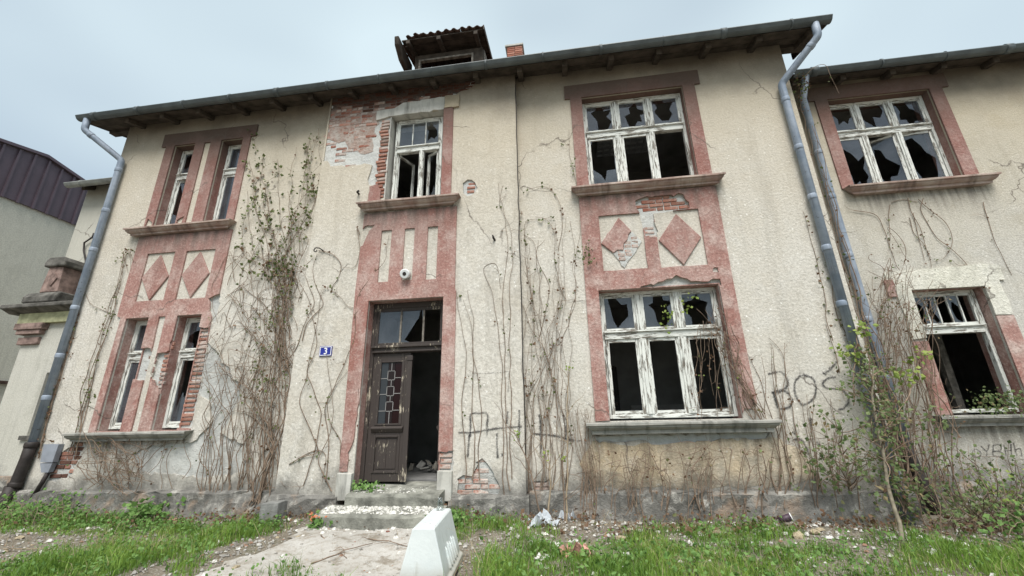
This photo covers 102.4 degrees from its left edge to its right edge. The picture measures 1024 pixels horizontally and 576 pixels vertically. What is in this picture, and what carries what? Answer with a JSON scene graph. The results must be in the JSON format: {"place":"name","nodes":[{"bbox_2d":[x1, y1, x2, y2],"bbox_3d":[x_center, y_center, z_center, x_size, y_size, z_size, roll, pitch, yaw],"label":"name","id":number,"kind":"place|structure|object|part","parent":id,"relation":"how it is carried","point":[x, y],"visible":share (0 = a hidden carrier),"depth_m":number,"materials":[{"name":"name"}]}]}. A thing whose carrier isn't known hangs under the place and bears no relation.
{"place":"outdoors","nodes":[
{"label":"outdoors","id":0,"kind":"place"},
{"bbox_2d":[196,526,412,575],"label":"path","id":1,"kind":"structure","parent":0,"point":[384,555],"depth_m":4.73,"materials":[{"name":"concrete"}]},
{"bbox_2d":[311,543,371,563],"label":"fallen twig","id":2,"kind":"object","parent":1,"relation":"on","point":[338,553],"visible":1,"depth_m":4.75,"materials":[{"name":"wood"}]},
{"bbox_2d":[362,537,406,545],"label":"fallen twig","id":3,"kind":"object","parent":1,"relation":"on","point":[384,540],"visible":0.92,"depth_m":5.10,"materials":[{"name":"brown wood"}]},
{"bbox_2d":[399,508,462,575],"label":"plastic barrier","id":4,"kind":"object","parent":1,"relation":"on","point":[433,549],"visible":0.98,"depth_m":3.80,"materials":[{"name":"white plastic"}]},
{"bbox_2d":[436,497,443,510],"bbox_3d":[-0.799,2.400,4.575,0.080,0.125,0.079,-4,-18,7],"label":"glass jar","id":5,"kind":"object","parent":4,"relation":"on","point":[436,505],"visible":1,"depth_m":4.56,"materials":[{"name":"white"}]},
{"bbox_2d":[0,501,1023,575],"bbox_3d":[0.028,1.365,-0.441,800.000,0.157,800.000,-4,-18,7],"label":"ground","id":6,"kind":"structure","parent":0,"point":[155,570],"depth_m":4.98,"materials":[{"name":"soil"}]},
{"bbox_2d":[3,546,48,550],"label":"fallen twig","id":7,"kind":"object","parent":6,"relation":"on","point":[21,548],"visible":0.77,"depth_m":5.25,"materials":[{"name":"brown wood"}]},
{"bbox_2d":[0,257,84,493],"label":"terrace porch","id":8,"kind":"object","parent":6,"relation":"on","point":[42,319],"visible":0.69,"depth_m":8.90,"materials":[{"name":"paint"}]},
{"bbox_2d":[0,138,87,403],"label":"metal clad hall","id":9,"kind":"structure","parent":6,"relation":"on","point":[41,204],"depth_m":14.01,"materials":[{"name":"metal"}]},
{"bbox_2d":[0,488,102,529],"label":"bush","id":10,"kind":"object","parent":6,"relation":"on","point":[15,509],"visible":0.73,"depth_m":6.75,"materials":[{"name":"green plant"}]},
{"bbox_2d":[64,177,111,262],"bbox_3d":[-10.073,0.882,12.802,2.750,9.487,6.239,-4,-18,7],"label":"neighbouring annex","id":11,"kind":"object","parent":6,"relation":"on","point":[90,212],"visible":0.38,"depth_m":10.99,"materials":[{"name":"paint"}]},
{"bbox_2d":[83,233,93,260],"bbox_3d":[-10.994,-0.661,10.569,0.396,1.643,0.039,-4,-18,7],"label":"wall cable","id":12,"kind":"object","parent":11,"relation":"attached to","point":[87,240],"depth_m":10.72,"materials":[{"name":"black metal"}]},
{"bbox_2d":[106,493,186,525],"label":"bush","id":13,"kind":"object","parent":6,"relation":"on","point":[134,512],"visible":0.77,"depth_m":6.73,"materials":[{"name":"green plant"}]},
{"bbox_2d":[259,500,287,525],"bbox_3d":[-3.672,3.497,6.328,0.296,0.403,0.246,-4,-18,7],"label":"concrete block","id":14,"kind":"object","parent":6,"relation":"on","point":[273,508],"depth_m":6.26,"materials":[{"name":"grey concrete"}]},
{"bbox_2d":[301,510,332,529],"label":"flowering plant","id":15,"kind":"object","parent":6,"relation":"on","point":[316,521],"visible":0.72,"depth_m":5.81,"materials":[{"name":"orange plant"}]},
{"bbox_2d":[425,508,469,526],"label":"weed","id":16,"kind":"object","parent":6,"relation":"on","point":[456,520],"visible":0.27,"depth_m":5.73,"materials":[{"name":"green plant"}]},
{"bbox_2d":[0,14,922,530],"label":"derelict house","id":17,"kind":"structure","parent":6,"relation":"on","point":[694,170],"depth_m":7.64,"materials":[{"name":"paint"}]},
{"bbox_2d":[30,444,63,497],"bbox_3d":[-8.546,3.350,7.543,0.328,0.920,0.104,-4,-18,7],"label":"meter cabinet","id":18,"kind":"object","parent":17,"relation":"attached to","point":[51,452],"visible":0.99,"depth_m":7.57,"materials":[{"name":"grey metal"}]},
{"bbox_3d":[-8.551,3.064,7.643,0.328,0.314,0.090,-4,-18,7],"label":"cabinet door","id":19,"kind":"part","parent":18,"relation":"part of","materials":[{"name":"grey paint"}]},
{"bbox_2d":[35,310,79,458],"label":"climbing vine","id":20,"kind":"object","parent":17,"relation":"attached to","point":[51,402],"visible":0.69,"depth_m":8.04,"materials":[{"name":"brown plant"}]},
{"bbox_2d":[67,248,135,453],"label":"climbing vine","id":21,"kind":"object","parent":17,"relation":"attached to","point":[97,356],"visible":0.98,"depth_m":8.16,"materials":[{"name":"brown plant"}]},
{"bbox_2d":[108,320,147,428],"bbox_3d":[-7.508,1.689,8.213,0.530,2.130,0.135,-4,-18,7],"label":"window","id":22,"kind":"structure","parent":17,"relation":"in","point":[134,356],"depth_m":8.23,"materials":[{"name":"white paint"}]},
{"bbox_2d":[66,425,190,498],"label":"climbing vine","id":23,"kind":"object","parent":17,"relation":"attached to","point":[116,470],"visible":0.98,"depth_m":7.29,"materials":[{"name":"brown plant"}]},
{"bbox_2d":[164,150,192,223],"bbox_3d":[-7.553,-2.256,9.535,0.550,2.110,0.233,-4,-18,7],"label":"window","id":24,"kind":"structure","parent":17,"relation":"in","point":[181,177],"depth_m":9.55,"materials":[{"name":"white paint"}]},
{"bbox_2d":[162,317,200,427],"bbox_3d":[-6.340,1.616,8.064,0.550,2.130,0.135,-4,-18,7],"label":"window","id":25,"kind":"structure","parent":17,"relation":"in","point":[185,354],"depth_m":8.09,"materials":[{"name":"white paint"}]},
{"bbox_2d":[213,145,240,219],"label":"window","id":26,"kind":"structure","parent":17,"relation":"in","point":[228,172],"depth_m":9.39,"materials":[{"name":"white paint"}]},
{"bbox_2d":[195,348,287,493],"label":"climbing vine","id":27,"kind":"object","parent":17,"relation":"attached to","point":[229,456],"visible":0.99,"depth_m":7.25,"materials":[{"name":"brown plant"}]},
{"bbox_2d":[189,129,321,505],"bbox_3d":[-4.971,-0.076,8.083,2.646,7.830,0.443,-4,-18,7],"label":"climbing vine","id":28,"kind":"object","parent":17,"relation":"attached to","point":[280,335],"visible":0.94,"depth_m":7.85,"materials":[{"name":"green plant"}]},
{"bbox_2d":[319,346,332,355],"bbox_3d":[-3.345,1.133,7.393,0.236,0.176,0.022,-4,-18,7],"label":"house number plate","id":29,"kind":"object","parent":17,"relation":"attached to","point":[324,350],"visible":1,"depth_m":7.39,"materials":[{"name":"blue metal"}]},
{"bbox_2d":[282,226,388,491],"bbox_3d":[-3.239,1.049,7.383,1.845,4.725,0.177,-4,-18,7],"label":"climbing vine","id":30,"kind":"object","parent":17,"relation":"attached to","point":[310,396],"visible":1,"depth_m":7.25,"materials":[{"name":"brown plant"}]},
{"bbox_2d":[351,479,384,492],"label":"weed","id":31,"kind":"object","parent":17,"relation":"on","point":[362,486],"visible":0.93,"depth_m":6.48,"materials":[{"name":"green plant"}]},
{"bbox_2d":[321,505,438,514],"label":"plaster crumbs","id":32,"kind":"object","parent":17,"relation":"on","point":[426,509],"visible":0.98,"depth_m":5.97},
{"bbox_2d":[364,353,412,481],"bbox_3d":[-2.117,2.192,7.123,0.750,2.120,0.108,-4,-18,7],"label":"door","id":33,"kind":"structure","parent":17,"relation":"in","point":[387,444],"depth_m":7.10,"materials":[{"name":"paint"}]},
{"bbox_2d":[356,487,424,492],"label":"plaster crumbs","id":34,"kind":"object","parent":17,"relation":"on","point":[393,490],"visible":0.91,"depth_m":6.40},
{"bbox_2d":[400,269,410,278],"bbox_3d":[-1.950,-0.249,7.555,0.182,0.194,0.170,-4,-18,7],"label":"lamp socket","id":35,"kind":"object","parent":17,"relation":"attached to","point":[405,273],"visible":1,"depth_m":7.49,"materials":[{"name":"ceramic"}]},
{"bbox_2d":[391,116,442,198],"bbox_3d":[-1.946,-2.616,8.812,1.040,2.070,0.522,-4,-18,7],"label":"window","id":36,"kind":"structure","parent":17,"relation":"in","point":[436,147],"depth_m":8.67,"materials":[{"name":"white paint"}]},
{"bbox_2d":[408,459,436,470],"bbox_3d":[-1.123,3.720,8.946,1.386,0.393,2.611,-9,-20,24],"label":"rubble heap","id":37,"kind":"object","parent":17,"relation":"on","point":[421,464],"visible":0.1,"depth_m":8.38,"materials":[{"name":"stone"}]},
{"bbox_2d":[436,361,440,480],"bbox_3d":[-1.234,2.222,7.270,0.108,2.120,0.485,-3,-18,4],"label":"door","id":38,"kind":"structure","parent":17,"relation":"in","point":[437,427],"depth_m":7.04,"materials":[{"name":"paint"}]},
{"bbox_2d":[457,183,522,494],"bbox_3d":[-0.360,0.574,7.130,1.259,5.454,0.159,-4,-18,7],"label":"climbing vine","id":39,"kind":"object","parent":17,"relation":"attached to","point":[502,378],"visible":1,"depth_m":6.78,"materials":[{"name":"brown plant"}]},
{"bbox_2d":[515,84,525,454],"bbox_3d":[0.139,-0.811,7.504,0.040,7.251,0.017,-4,-18,7],"label":"wall cable","id":40,"kind":"object","parent":17,"relation":"attached to","point":[520,272],"depth_m":7.30,"materials":[{"name":"black metal"}]},
{"bbox_2d":[517,104,594,493],"bbox_3d":[0.709,-0.496,7.406,1.613,7.883,0.250,-4,-18,7],"label":"climbing vine","id":41,"kind":"object","parent":17,"relation":"attached to","point":[553,380],"visible":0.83,"depth_m":6.85,"materials":[{"name":"brown plant"}]},
{"bbox_2d":[607,366,621,420],"bbox_3d":[2.342,2.979,9.906,0.530,2.170,0.055,-4,-18,7],"label":"inner door","id":42,"kind":"structure","parent":17,"relation":"in","point":[614,370],"depth_m":10.00,"materials":[{"name":"paint"}]},
{"bbox_2d":[582,93,693,183],"bbox_3d":[2.451,-2.912,8.191,1.980,2.080,0.135,-4,-18,7],"label":"window","id":43,"kind":"structure","parent":17,"relation":"in","point":[617,134],"depth_m":8.22,"materials":[{"name":"white paint"}]},
{"bbox_2d":[599,287,737,418],"bbox_3d":[2.538,1.060,6.907,1.990,2.130,0.135,-4,-18,7],"label":"window","id":44,"kind":"structure","parent":17,"relation":"in","point":[681,333],"depth_m":6.89,"materials":[{"name":"white paint"}]},
{"bbox_2d":[571,404,790,522],"bbox_3d":[2.448,2.569,6.134,3.286,1.728,0.223,-4,-18,7],"label":"climbing vine","id":45,"kind":"object","parent":17,"relation":"attached to","point":[709,465],"visible":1,"depth_m":6.09,"materials":[{"name":"brown plant"}]},
{"bbox_2d":[659,293,766,429],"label":"climbing vine","id":46,"kind":"object","parent":17,"relation":"attached to","point":[751,396],"visible":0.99,"depth_m":6.46,"materials":[{"name":"brown plant"}]},
{"bbox_2d":[747,338,863,509],"bbox_3d":[4.314,1.932,6.112,1.242,2.436,0.211,-4,-18,9],"label":"climbing vine","id":47,"kind":"object","parent":17,"relation":"attached to","point":[789,483],"visible":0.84,"depth_m":5.98,"materials":[{"name":"brown plant"}]},
{"bbox_2d":[792,64,932,489],"bbox_3d":[5.861,-0.707,7.119,2.141,7.894,0.614,1,-18,-5],"label":"climbing vine","id":48,"kind":"object","parent":17,"relation":"attached to","point":[884,379],"visible":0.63,"depth_m":6.77,"materials":[{"name":"brown plant"}]},
{"bbox_2d":[829,316,933,426],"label":"climbing vine","id":49,"kind":"object","parent":17,"relation":"attached to","point":[857,354],"visible":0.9,"depth_m":6.14,"materials":[{"name":"green plant"}]},
{"bbox_2d":[842,339,939,523],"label":"climbing vine","id":50,"kind":"object","parent":17,"relation":"attached to","point":[905,496],"visible":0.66,"depth_m":5.69,"materials":[{"name":"green plant"}]},
{"bbox_2d":[0,503,1018,539],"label":"dead leaf litter","id":51,"kind":"object","parent":6,"relation":"on","point":[802,524],"visible":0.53,"depth_m":5.56,"materials":[{"name":"brown plant"}]},
{"bbox_2d":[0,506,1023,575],"bbox_3d":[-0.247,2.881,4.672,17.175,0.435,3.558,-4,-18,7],"label":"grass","id":52,"kind":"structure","parent":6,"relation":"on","point":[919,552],"depth_m":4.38,"materials":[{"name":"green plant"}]},
{"bbox_2d":[0,506,1023,575],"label":"ground weeds","id":53,"kind":"object","parent":6,"relation":"on","point":[598,548],"visible":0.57,"depth_m":4.49,"materials":[{"name":"green plant"}]},
{"bbox_2d":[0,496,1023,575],"bbox_3d":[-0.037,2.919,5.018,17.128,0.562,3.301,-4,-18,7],"label":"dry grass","id":54,"kind":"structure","parent":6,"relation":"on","point":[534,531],"depth_m":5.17,"materials":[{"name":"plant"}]},
{"bbox_2d":[0,519,1023,575],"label":"white crumbs","id":55,"kind":"object","parent":6,"relation":"on","point":[554,528],"visible":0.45,"depth_m":5.18,"materials":[{"name":"paint"}]},
{"bbox_2d":[494,402,550,511],"bbox_3d":[0.158,2.496,6.171,0.867,1.564,0.122,-4,-18,7],"label":"bare sapling","id":56,"kind":"object","parent":6,"relation":"on","point":[521,447],"visible":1,"depth_m":6.15,"materials":[{"name":"brown plant"}]},
{"bbox_2d":[527,508,560,526],"bbox_3d":[0.426,3.168,5.685,0.455,0.191,0.282,0,-18,-4],"label":"plastic sheet","id":57,"kind":"object","parent":6,"relation":"on","point":[540,516],"visible":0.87,"depth_m":5.60,"materials":[{"name":"white plastic"}]},
{"bbox_2d":[527,428,570,511],"bbox_3d":[0.556,2.643,6.088,0.662,1.202,0.119,0,-18,-2],"label":"bare sapling","id":58,"kind":"object","parent":6,"relation":"on","point":[547,451],"visible":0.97,"depth_m":6.08,"materials":[{"name":"brown plant"}]},
{"bbox_2d":[549,353,583,522],"bbox_3d":[0.850,2.230,6.175,0.633,2.558,0.158,2,-18,-10],"label":"bare sapling","id":59,"kind":"object","parent":6,"relation":"on","point":[569,367],"visible":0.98,"depth_m":6.18,"materials":[{"name":"brown plant"}]},
{"bbox_2d":[557,510,577,520],"bbox_3d":[0.821,3.352,6.113,0.285,0.160,0.219,12,-22,-34],"label":"plastic sheet","id":60,"kind":"object","parent":6,"relation":"on","point":[569,516],"visible":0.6,"depth_m":6.08,"materials":[{"name":"white plastic"}]},
{"bbox_2d":[561,430,588,522],"bbox_3d":[0.910,2.746,5.971,0.427,1.316,0.134,-7,-19,17],"label":"bare sapling","id":61,"kind":"object","parent":6,"relation":"on","point":[564,458],"visible":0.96,"depth_m":5.95,"materials":[{"name":"brown plant"}]},
{"bbox_2d":[559,542,592,557],"bbox_3d":[0.689,2.817,4.480,0.364,0.161,0.233,2,-18,-9],"label":"pink rag","id":62,"kind":"object","parent":6,"relation":"on","point":[578,546],"visible":0.55,"depth_m":4.41,"materials":[{"name":"pink fabric"}]},
{"bbox_2d":[777,513,793,522],"bbox_3d":[3.691,3.102,5.558,0.188,0.136,0.107,-13,-21,33],"label":"paper cup","id":63,"kind":"object","parent":6,"relation":"on","point":[787,517],"visible":0.93,"depth_m":5.52,"materials":[{"name":"white paper"}]},
{"bbox_2d":[792,531,803,538],"bbox_3d":[3.372,2.920,4.859,0.122,0.078,0.124,7,-20,-24],"label":"plaster chunk","id":64,"kind":"object","parent":6,"relation":"on","point":[798,535],"visible":0.97,"depth_m":4.83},
{"bbox_2d":[809,529,819,534],"bbox_3d":[3.661,2.959,4.982,0.127,0.080,0.121,5,-19,-17],"label":"plaster chunk","id":65,"kind":"object","parent":6,"relation":"on","point":[815,532],"visible":0.78,"depth_m":4.95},
{"bbox_2d":[759,405,916,519],"bbox_3d":[4.736,2.412,5.629,1.915,1.601,1.496,7,-20,-24],"label":"shrub","id":66,"kind":"object","parent":6,"relation":"on","point":[822,468],"visible":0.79,"depth_m":5.52,"materials":[{"name":"green plant"}]},
{"bbox_2d":[808,345,959,545],"bbox_3d":[4.935,1.932,5.446,1.919,2.400,1.370,9,-20,-28],"label":"young tree","id":67,"kind":"object","parent":6,"relation":"on","point":[883,414],"visible":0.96,"depth_m":5.30,"materials":[{"name":"green plant"}]},
{"bbox_2d":[789,43,1023,514],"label":"house wing","id":68,"kind":"structure","parent":6,"relation":"on","point":[941,134],"depth_m":7.72,"materials":[{"name":"beige paint"}]},
{"bbox_2d":[829,96,952,182],"bbox_3d":[7.585,-2.916,8.457,1.880,2.050,0.361,-4,-18,7],"label":"window","id":69,"kind":"structure","parent":68,"relation":"in","point":[897,131],"depth_m":8.37,"materials":[{"name":"white paint"}]},
{"bbox_2d":[851,198,1011,301],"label":"climbing vine","id":70,"kind":"object","parent":68,"relation":"attached to","point":[888,239],"visible":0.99,"depth_m":7.49,"materials":[{"name":"brown plant"}]},
{"bbox_2d":[863,263,1023,501],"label":"climbing vine","id":71,"kind":"object","parent":68,"relation":"attached to","point":[997,407],"visible":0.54,"depth_m":6.60,"materials":[{"name":"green plant"}]},
{"bbox_2d":[913,289,1018,412],"bbox_3d":[7.642,1.051,7.059,1.100,2.080,0.135,-4,-18,7],"label":"window","id":72,"kind":"structure","parent":68,"relation":"in","point":[979,326],"depth_m":7.14,"materials":[{"name":"white paint"}]},
{"bbox_2d":[872,439,1023,540],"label":"bush","id":73,"kind":"object","parent":6,"relation":"on","point":[974,510],"visible":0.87,"depth_m":5.22,"materials":[{"name":"green plant"}]},
{"bbox_2d":[940,452,1023,534],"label":"bush","id":74,"kind":"object","parent":6,"relation":"on","point":[994,486],"visible":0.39,"depth_m":5.31,"materials":[{"name":"green plant"}]},
{"bbox_2d":[975,484,1023,551],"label":"bush","id":75,"kind":"object","parent":6,"relation":"on","point":[1001,522],"visible":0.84,"depth_m":4.65,"materials":[{"name":"green plant"}]},
{"bbox_2d":[0,0,1023,179],"label":"sky","id":76,"kind":"structure","parent":0,"point":[61,60],"materials":[{"name":"grey"}]}
]}

